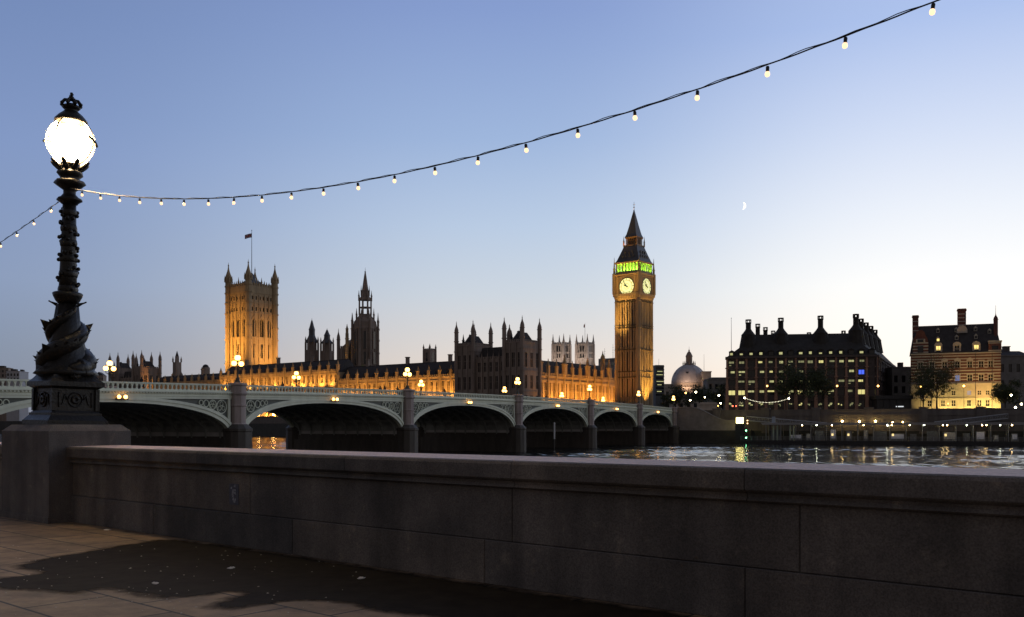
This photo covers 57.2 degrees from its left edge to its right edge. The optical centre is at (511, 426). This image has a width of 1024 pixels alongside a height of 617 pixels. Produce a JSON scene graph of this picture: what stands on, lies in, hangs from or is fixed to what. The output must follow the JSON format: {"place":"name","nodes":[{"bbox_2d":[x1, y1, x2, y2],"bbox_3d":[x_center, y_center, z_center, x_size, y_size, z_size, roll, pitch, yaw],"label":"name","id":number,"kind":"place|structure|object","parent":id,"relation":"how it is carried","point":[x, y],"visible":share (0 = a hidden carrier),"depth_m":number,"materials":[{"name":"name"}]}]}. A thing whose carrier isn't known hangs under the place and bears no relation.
{"place":"outdoors","nodes":[
{"label":"outdoors","id":0,"kind":"place"},
{"bbox_2d":[0,421,24,432],"bbox_3d":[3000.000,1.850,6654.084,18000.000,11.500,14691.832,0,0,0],"label":"bank ground","id":1,"kind":"structure","parent":0,"point":[4,425],"depth_m":657.61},
{"bbox_2d":[0,366,13,420],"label":"block","id":2,"kind":"structure","parent":1,"relation":"on","point":[3,369],"depth_m":617.42,"materials":[{"name":"stone"}]},
{"bbox_2d":[6,369,23,420],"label":"block","id":3,"kind":"structure","parent":1,"relation":"on","point":[16,415],"depth_m":597.40,"materials":[{"name":"grey stone"}]},
{"bbox_2d":[20,370,28,417],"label":"block","id":4,"kind":"structure","parent":1,"relation":"on","point":[25,409],"depth_m":610.53,"materials":[{"name":"grey stone"}]},
{"bbox_2d":[96,372,106,385],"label":"block","id":5,"kind":"structure","parent":1,"relation":"on","point":[102,377],"depth_m":637.47,"materials":[{"name":"stone"}]},
{"bbox_2d":[108,351,161,388],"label":"palace pavilion","id":6,"kind":"structure","parent":1,"relation":"on","point":[136,372],"depth_m":574.58,"materials":[{"name":"brown stone"}]},
{"bbox_2d":[151,369,224,389],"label":"palace range","id":7,"kind":"structure","parent":1,"relation":"on","point":[203,378],"depth_m":546.40,"materials":[{"name":"beige stone"}]},
{"bbox_2d":[171,352,182,375],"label":"spire","id":8,"kind":"structure","parent":7,"relation":"on","point":[176,365],"depth_m":599.08,"materials":[{"name":"stone"}]},
{"bbox_2d":[201,364,209,373],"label":"roof cupola","id":9,"kind":"object","parent":1,"relation":"on","point":[206,368],"visible":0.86,"depth_m":588.64,"materials":[{"name":"stone"}]},
{"bbox_2d":[25,416,415,435],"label":"terrace wall","id":10,"kind":"structure","parent":1,"relation":"on","point":[270,426],"depth_m":479.90,"materials":[{"name":"stone"}]},
{"bbox_2d":[224,230,278,372],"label":"square tower","id":11,"kind":"structure","parent":1,"relation":"on","point":[251,317],"depth_m":558.65,"materials":[{"name":"beige stone"}]},
{"bbox_2d":[219,355,353,416],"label":"palace range","id":12,"kind":"structure","parent":1,"relation":"on","point":[313,373],"depth_m":490.87,"materials":[{"name":"beige stone"}]},
{"bbox_2d":[305,320,318,361],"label":"turret tower","id":13,"kind":"structure","parent":1,"relation":"on","point":[311,344],"depth_m":509.80,"materials":[{"name":"stone"}]},
{"bbox_2d":[320,330,333,360],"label":"turret tower","id":14,"kind":"structure","parent":1,"relation":"on","point":[326,348],"depth_m":509.67,"materials":[{"name":"stone"}]},
{"bbox_2d":[0,379,679,452],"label":"road bridge","id":15,"kind":"structure","parent":1,"relation":"on","point":[314,420],"depth_m":150.67,"materials":[{"name":"stone"}]},
{"bbox_2d":[103,359,115,385],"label":"bridge lamp","id":16,"kind":"object","parent":15,"relation":"on","point":[109,364],"visible":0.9,"depth_m":124.43,"materials":[{"name":"white glass"}]},
{"bbox_2d":[231,353,243,382],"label":"bridge lamp","id":17,"kind":"object","parent":15,"relation":"on","point":[237,359],"visible":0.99,"depth_m":114.47,"materials":[{"name":"white glass"}]},
{"bbox_2d":[292,370,300,390],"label":"bridge lamp","id":18,"kind":"object","parent":15,"relation":"on","point":[298,377],"visible":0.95,"depth_m":158.41,"materials":[{"name":"white glass"}]},
{"bbox_2d":[403,366,411,388],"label":"bridge lamp","id":19,"kind":"object","parent":15,"relation":"on","point":[406,373],"visible":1,"depth_m":148.47,"materials":[{"name":"white glass"}]},
{"bbox_2d":[418,379,423,395],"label":"bridge lamp","id":20,"kind":"object","parent":15,"relation":"on","point":[421,384],"visible":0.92,"depth_m":193.86,"materials":[{"name":"white glass"}]},
{"bbox_2d":[515,376,520,394],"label":"bridge lamp","id":21,"kind":"object","parent":15,"relation":"on","point":[517,381],"visible":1,"depth_m":183.93,"materials":[{"name":"white glass"}]},
{"bbox_2d":[337,354,453,396],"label":"palace range","id":22,"kind":"structure","parent":1,"relation":"on","point":[436,376],"depth_m":442.52,"materials":[{"name":"beige stone"}]},
{"bbox_2d":[423,344,436,362],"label":"tower","id":23,"kind":"structure","parent":1,"relation":"on","point":[429,354],"depth_m":448.80,"materials":[{"name":"stone"}]},
{"bbox_2d":[454,317,541,400],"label":"palace pavilion","id":24,"kind":"structure","parent":1,"relation":"on","point":[480,367],"depth_m":399.30,"materials":[{"name":"brown stone"}]},
{"bbox_2d":[540,352,614,404],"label":"palace wing","id":25,"kind":"structure","parent":1,"relation":"on","point":[572,380],"depth_m":424.51,"materials":[{"name":"beige stone"}]},
{"bbox_2d":[612,204,655,407],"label":"clock tower","id":26,"kind":"structure","parent":1,"relation":"on","point":[633,285],"depth_m":426.12,"materials":[{"name":"stone"}]},
{"bbox_2d":[657,394,671,406],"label":"plane tree","id":27,"kind":"object","parent":1,"relation":"on","point":[664,402],"visible":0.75,"depth_m":408.42,"materials":[{"name":"green plant"}]},
{"bbox_2d":[666,384,691,406],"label":"plane tree","id":28,"kind":"object","parent":1,"relation":"on","point":[677,393],"visible":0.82,"depth_m":397.58,"materials":[{"name":"green plant"}]},
{"bbox_2d":[686,383,717,405],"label":"plane tree","id":29,"kind":"object","parent":1,"relation":"on","point":[699,395],"visible":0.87,"depth_m":396.83,"materials":[{"name":"green plant"}]},
{"bbox_2d":[698,402,717,409],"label":"statue plinth","id":30,"kind":"structure","parent":1,"relation":"on","point":[706,405],"depth_m":294.22,"materials":[{"name":"stone"}]},
{"bbox_2d":[677,407,752,443],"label":"stair wall","id":31,"kind":"structure","parent":1,"relation":"on","point":[696,425],"depth_m":275.60,"materials":[{"name":"stone"}]},
{"bbox_2d":[709,382,725,407],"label":"plane tree","id":32,"kind":"object","parent":1,"relation":"on","point":[717,398],"visible":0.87,"depth_m":370.39,"materials":[{"name":"green plant"}]},
{"bbox_2d":[771,372,800,409],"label":"plane tree","id":33,"kind":"object","parent":1,"relation":"on","point":[780,391],"visible":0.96,"depth_m":318.88,"materials":[{"name":"green plant"}]},
{"bbox_2d":[776,359,835,408],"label":"plane tree","id":34,"kind":"object","parent":1,"relation":"on","point":[799,378],"visible":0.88,"depth_m":317.36,"materials":[{"name":"green plant"}]},
{"bbox_2d":[725,314,895,409],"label":"parliament offices","id":35,"kind":"structure","parent":1,"relation":"on","point":[857,359],"depth_m":337.54,"materials":[{"name":"brick"}]},
{"bbox_2d":[728,380,734,385],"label":"window","id":36,"kind":"structure","parent":35,"relation":"in","point":[730,382],"depth_m":340.54,"materials":[{"name":"black glass"}]},
{"bbox_2d":[728,361,734,366],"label":"window","id":37,"kind":"structure","parent":35,"relation":"in","point":[730,363],"depth_m":340.54,"materials":[{"name":"yellow glass"}]},
{"bbox_2d":[738,380,744,385],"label":"window","id":38,"kind":"structure","parent":35,"relation":"in","point":[740,382],"depth_m":339.71,"materials":[{"name":"yellow glass"}]},
{"bbox_2d":[738,370,744,375],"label":"window","id":39,"kind":"structure","parent":35,"relation":"in","point":[742,372],"depth_m":339.71,"materials":[{"name":"yellow glass"}]},
{"bbox_2d":[738,361,744,366],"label":"window","id":40,"kind":"structure","parent":35,"relation":"in","point":[740,363],"depth_m":339.71,"materials":[{"name":"yellow glass"}]},
{"bbox_2d":[748,401,754,406],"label":"window","id":41,"kind":"structure","parent":35,"relation":"in","point":[750,403],"depth_m":339.04,"materials":[{"name":"yellow glass"}]},
{"bbox_2d":[748,370,754,375],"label":"window","id":42,"kind":"structure","parent":35,"relation":"in","point":[750,372],"depth_m":339.04,"materials":[{"name":"black glass"}]},
{"bbox_2d":[748,361,754,366],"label":"window","id":43,"kind":"structure","parent":35,"relation":"in","point":[750,363],"depth_m":339.04,"materials":[{"name":"black glass"}]},
{"bbox_2d":[758,370,764,375],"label":"window","id":44,"kind":"structure","parent":35,"relation":"in","point":[760,372],"depth_m":338.30,"materials":[{"name":"yellow glass"}]},
{"bbox_2d":[758,360,764,365],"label":"window","id":45,"kind":"structure","parent":35,"relation":"in","point":[760,363],"depth_m":338.26,"materials":[{"name":"yellow glass"}]},
{"bbox_2d":[767,370,773,375],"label":"window","id":46,"kind":"structure","parent":35,"relation":"in","point":[769,372],"depth_m":337.64,"materials":[{"name":"yellow glass"}]},
{"bbox_2d":[767,360,773,365],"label":"window","id":47,"kind":"structure","parent":35,"relation":"in","point":[769,362],"depth_m":337.64,"materials":[{"name":"yellow glass"}]},
{"bbox_2d":[777,360,783,365],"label":"window","id":48,"kind":"structure","parent":35,"relation":"in","point":[779,362],"depth_m":336.90,"materials":[{"name":"yellow glass"}]},
{"bbox_2d":[788,401,793,406],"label":"window","id":49,"kind":"structure","parent":35,"relation":"in","point":[790,403],"depth_m":336.12,"materials":[{"name":"yellow glass"}]},
{"bbox_2d":[797,360,803,365],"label":"window","id":50,"kind":"structure","parent":35,"relation":"in","point":[801,362],"depth_m":335.42,"materials":[{"name":"yellow glass"}]},
{"bbox_2d":[807,360,813,365],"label":"window","id":51,"kind":"structure","parent":35,"relation":"in","point":[809,362],"depth_m":334.69,"materials":[{"name":"yellow glass"}]},
{"bbox_2d":[817,360,823,365],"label":"window","id":52,"kind":"structure","parent":35,"relation":"in","point":[819,362],"depth_m":333.91,"materials":[{"name":"yellow glass"}]},
{"bbox_2d":[828,401,833,406],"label":"window","id":53,"kind":"structure","parent":35,"relation":"in","point":[830,403],"depth_m":333.14,"materials":[{"name":"yellow glass"}]},
{"bbox_2d":[838,401,843,406],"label":"window","id":54,"kind":"structure","parent":35,"relation":"in","point":[840,403],"depth_m":332.45,"materials":[{"name":"yellow glass"}]},
{"bbox_2d":[837,379,844,384],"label":"window","id":55,"kind":"structure","parent":35,"relation":"in","point":[840,381],"depth_m":332.41,"materials":[{"name":"yellow glass"}]},
{"bbox_2d":[837,369,844,374],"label":"window","id":56,"kind":"structure","parent":35,"relation":"in","point":[839,371],"depth_m":332.45,"materials":[{"name":"black glass"}]},
{"bbox_2d":[837,359,844,364],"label":"window","id":57,"kind":"structure","parent":35,"relation":"in","point":[839,361],"depth_m":332.41,"materials":[{"name":"yellow glass"}]},
{"bbox_2d":[838,389,844,394],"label":"window","id":58,"kind":"structure","parent":35,"relation":"in","point":[840,391],"depth_m":332.41,"materials":[{"name":"black glass"}]},
{"bbox_2d":[848,401,854,406],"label":"window","id":59,"kind":"structure","parent":35,"relation":"in","point":[850,403],"depth_m":331.68,"materials":[{"name":"yellow glass"}]},
{"bbox_2d":[848,379,854,384],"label":"window","id":60,"kind":"structure","parent":35,"relation":"in","point":[850,381],"depth_m":331.68,"materials":[{"name":"yellow glass"}]},
{"bbox_2d":[848,369,854,374],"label":"window","id":61,"kind":"structure","parent":35,"relation":"in","point":[850,371],"depth_m":331.68,"materials":[{"name":"yellow glass"}]},
{"bbox_2d":[848,359,854,364],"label":"window","id":62,"kind":"structure","parent":35,"relation":"in","point":[850,361],"depth_m":331.68,"materials":[{"name":"yellow glass"}]},
{"bbox_2d":[858,401,864,406],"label":"window","id":63,"kind":"structure","parent":35,"relation":"in","point":[860,403],"depth_m":330.87,"materials":[{"name":"yellow glass"}]},
{"bbox_2d":[858,369,864,374],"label":"window","id":64,"kind":"structure","parent":35,"relation":"in","point":[860,371],"depth_m":330.87,"materials":[{"name":"blue glass"}]},
{"bbox_2d":[858,359,864,364],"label":"window","id":65,"kind":"structure","parent":35,"relation":"in","point":[860,361],"depth_m":330.87,"materials":[{"name":"yellow glass"}]},
{"bbox_2d":[808,373,835,408],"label":"plane tree","id":66,"kind":"object","parent":1,"relation":"on","point":[823,388],"visible":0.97,"depth_m":315.67,"materials":[{"name":"green plant"}]},
{"bbox_2d":[704,406,1023,440],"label":"embankment wall","id":67,"kind":"structure","parent":1,"relation":"on","point":[919,415],"depth_m":259.94,"materials":[{"name":"stone"}]},
{"bbox_2d":[870,395,912,408],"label":"entrance canopy","id":68,"kind":"object","parent":1,"relation":"on","point":[893,402],"visible":0.71,"depth_m":321.85,"materials":[{"name":"paint"}]},
{"bbox_2d":[886,362,909,394],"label":"link block","id":69,"kind":"structure","parent":1,"relation":"on","point":[897,380],"depth_m":350.27,"materials":[{"name":"concrete"}]},
{"bbox_2d":[907,378,936,406],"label":"plane tree","id":70,"kind":"object","parent":1,"relation":"on","point":[921,392],"visible":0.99,"depth_m":314.31,"materials":[{"name":"green plant"}]},
{"bbox_2d":[906,354,961,408],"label":"plane tree","id":71,"kind":"object","parent":1,"relation":"on","point":[943,374],"visible":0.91,"depth_m":317.49,"materials":[{"name":"green plant"}]},
{"bbox_2d":[909,308,1001,408],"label":"brick house","id":72,"kind":"structure","parent":1,"relation":"on","point":[975,350],"depth_m":330.07,"materials":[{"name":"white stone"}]},
{"bbox_2d":[941,358,947,367],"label":"window","id":73,"kind":"structure","parent":72,"relation":"in","point":[945,360],"depth_m":331.35,"materials":[{"name":"black glass"}]},
{"bbox_2d":[954,374,960,380],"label":"window","id":74,"kind":"structure","parent":72,"relation":"in","point":[958,376],"depth_m":329.90,"materials":[{"name":"blue glass"}]},
{"bbox_2d":[954,358,960,367],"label":"window","id":75,"kind":"structure","parent":72,"relation":"in","point":[956,359],"depth_m":329.74,"materials":[{"name":"black glass"}]},
{"bbox_2d":[967,373,972,380],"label":"window","id":76,"kind":"structure","parent":72,"relation":"in","point":[969,377],"depth_m":328.45,"materials":[{"name":"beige glass"}]},
{"bbox_2d":[967,358,972,367],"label":"window","id":77,"kind":"structure","parent":72,"relation":"in","point":[969,364],"depth_m":328.37,"materials":[{"name":"beige glass"}]},
{"bbox_2d":[978,373,984,380],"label":"window","id":78,"kind":"structure","parent":72,"relation":"in","point":[980,377],"depth_m":327.17,"materials":[{"name":"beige glass"}]},
{"bbox_2d":[978,360,984,367],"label":"window","id":79,"kind":"structure","parent":72,"relation":"in","point":[980,362],"depth_m":327.17,"materials":[{"name":"beige glass"}]},
{"bbox_2d":[987,373,993,380],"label":"window","id":80,"kind":"structure","parent":72,"relation":"in","point":[990,375],"depth_m":325.98,"materials":[{"name":"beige glass"}]},
{"bbox_2d":[987,359,993,366],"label":"window","id":81,"kind":"structure","parent":72,"relation":"in","point":[990,362],"depth_m":325.98,"materials":[{"name":"beige glass"}]},
{"bbox_2d":[988,379,1023,407],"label":"plane tree","id":82,"kind":"object","parent":1,"relation":"on","point":[1004,392],"visible":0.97,"depth_m":314.64,"materials":[{"name":"green plant"}]},
{"bbox_2d":[1001,346,1023,407],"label":"end block","id":83,"kind":"structure","parent":1,"relation":"on","point":[1012,365],"depth_m":345.01,"materials":[{"name":"concrete"}]},
{"bbox_2d":[0,516,707,616],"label":"riverside pavement","id":84,"kind":"structure","parent":0,"point":[37,540],"depth_m":8.77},
{"bbox_2d":[0,424,130,523],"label":"stone pier","id":85,"kind":"structure","parent":84,"relation":"on","point":[37,476],"depth_m":15.81,"materials":[{"name":"grey stone"}]},
{"bbox_2d":[22,92,107,424],"bbox_3d":[-7.791,-2.942,16.462,1.096,5.821,1.062,1,0,41],"label":"street lamp","id":86,"kind":"object","parent":85,"relation":"on","point":[65,383],"visible":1,"depth_m":16.27,"materials":[{"name":"black metal"}]},
{"bbox_2d":[0,202,58,246],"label":"festoon lights","id":87,"kind":"object","parent":86,"relation":"hanging from","point":[50,208],"visible":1,"depth_m":17.39,"materials":[{"name":"black"}]},
{"bbox_2d":[69,0,939,205],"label":"festoon lights","id":88,"kind":"object","parent":86,"relation":"hanging from","point":[844,46],"visible":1,"depth_m":9.12,"materials":[{"name":"black"}]},
{"bbox_2d":[0,545,342,614],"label":"grit","id":89,"kind":"object","parent":84,"relation":"on","point":[148,594],"visible":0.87,"depth_m":9.31,"materials":[{"name":"grey gravel"}]},
{"bbox_2d":[0,540,688,616],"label":"wet patch","id":90,"kind":"object","parent":84,"relation":"on","point":[195,568],"visible":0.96,"depth_m":9.53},
{"bbox_2d":[0,442,1023,616],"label":"embankment wall","id":91,"kind":"structure","parent":84,"relation":"on","point":[729,539],"depth_m":8.48,"materials":[{"name":"grey stone"}]},
{"bbox_2d":[229,483,238,504],"bbox_3d":[-3.719,0.910,12.555,0.220,0.280,0.006,0,0,41],"label":"wall sticker","id":92,"kind":"object","parent":91,"relation":"attached to","point":[233,494],"depth_m":12.54,"materials":[{"name":"grey paper"}]},
{"bbox_2d":[336,271,379,365],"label":"spire tower","id":93,"kind":"structure","parent":0,"point":[360,346],"depth_m":492.31,"materials":[{"name":"stone"}]},
{"bbox_2d":[354,331,355,363],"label":"window","id":94,"kind":"structure","parent":93,"relation":"in","point":[354,331],"depth_m":491.62,"materials":[{"name":"grey glass"}]},
{"bbox_2d":[363,331,365,363],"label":"window","id":95,"kind":"structure","parent":93,"relation":"in","point":[364,332],"depth_m":489.95,"materials":[{"name":"grey glass"}]},
{"bbox_2d":[374,332,375,363],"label":"window","id":96,"kind":"structure","parent":93,"relation":"in","point":[374,332],"depth_m":493.01,"materials":[{"name":"grey glass"}]},
{"bbox_2d":[0,433,1023,469],"bbox_3d":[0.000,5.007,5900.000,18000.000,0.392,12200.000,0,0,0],"label":"river water","id":97,"kind":"structure","parent":0,"point":[987,457],"depth_m":172.41,"materials":[{"name":"black liquid"}]},
{"bbox_2d":[553,422,554,448],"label":"river post","id":98,"kind":"object","parent":97,"relation":"in","point":[554,433],"visible":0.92,"depth_m":204.87,"materials":[{"name":"metal"}]},
{"bbox_2d":[740,422,1023,445],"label":"floating pier","id":99,"kind":"structure","parent":97,"relation":"on","point":[933,438],"depth_m":249.98,"materials":[{"name":"paint"}]},
{"bbox_2d":[735,417,743,439],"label":"lit kiosk","id":100,"kind":"object","parent":99,"relation":"on","point":[739,429],"visible":1,"depth_m":266.60,"materials":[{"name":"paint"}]},
{"bbox_2d":[746,416,826,427],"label":"gangway","id":101,"kind":"object","parent":99,"relation":"on","point":[783,420],"visible":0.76,"depth_m":266.13,"materials":[{"name":"metal"}]},
{"bbox_2d":[934,413,1007,426],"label":"gangway","id":102,"kind":"object","parent":99,"relation":"on","point":[987,419],"visible":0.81,"depth_m":247.53,"materials":[{"name":"metal"}]},
{"bbox_2d":[0,0,1023,414],"label":"sky","id":103,"kind":"structure","parent":0,"point":[879,178],"materials":[{"name":"blue"}]},
{"bbox_2d":[551,334,571,362],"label":"church tower","id":104,"kind":"structure","parent":0,"point":[559,349],"depth_m":637.75,"materials":[{"name":"stone"}]},
{"bbox_2d":[575,324,594,364],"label":"church tower","id":105,"kind":"structure","parent":0,"point":[583,351],"depth_m":637.46,"materials":[{"name":"stone"}]},
{"bbox_2d":[598,347,614,377],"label":"office block","id":106,"kind":"structure","parent":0,"point":[612,362],"depth_m":514.41,"materials":[{"name":"grey"}]},
{"bbox_2d":[653,365,663,406],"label":"office tower","id":107,"kind":"structure","parent":0,"point":[658,382],"depth_m":517.99,"materials":[{"name":"grey glass"}]},
{"bbox_2d":[664,350,711,407],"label":"domed hall","id":108,"kind":"structure","parent":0,"point":[688,373],"depth_m":550.96,"materials":[{"name":"metal"}]},
{"bbox_2d":[703,377,725,409],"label":"stone block","id":109,"kind":"structure","parent":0,"point":[713,382],"depth_m":465.00,"materials":[{"name":"concrete"}]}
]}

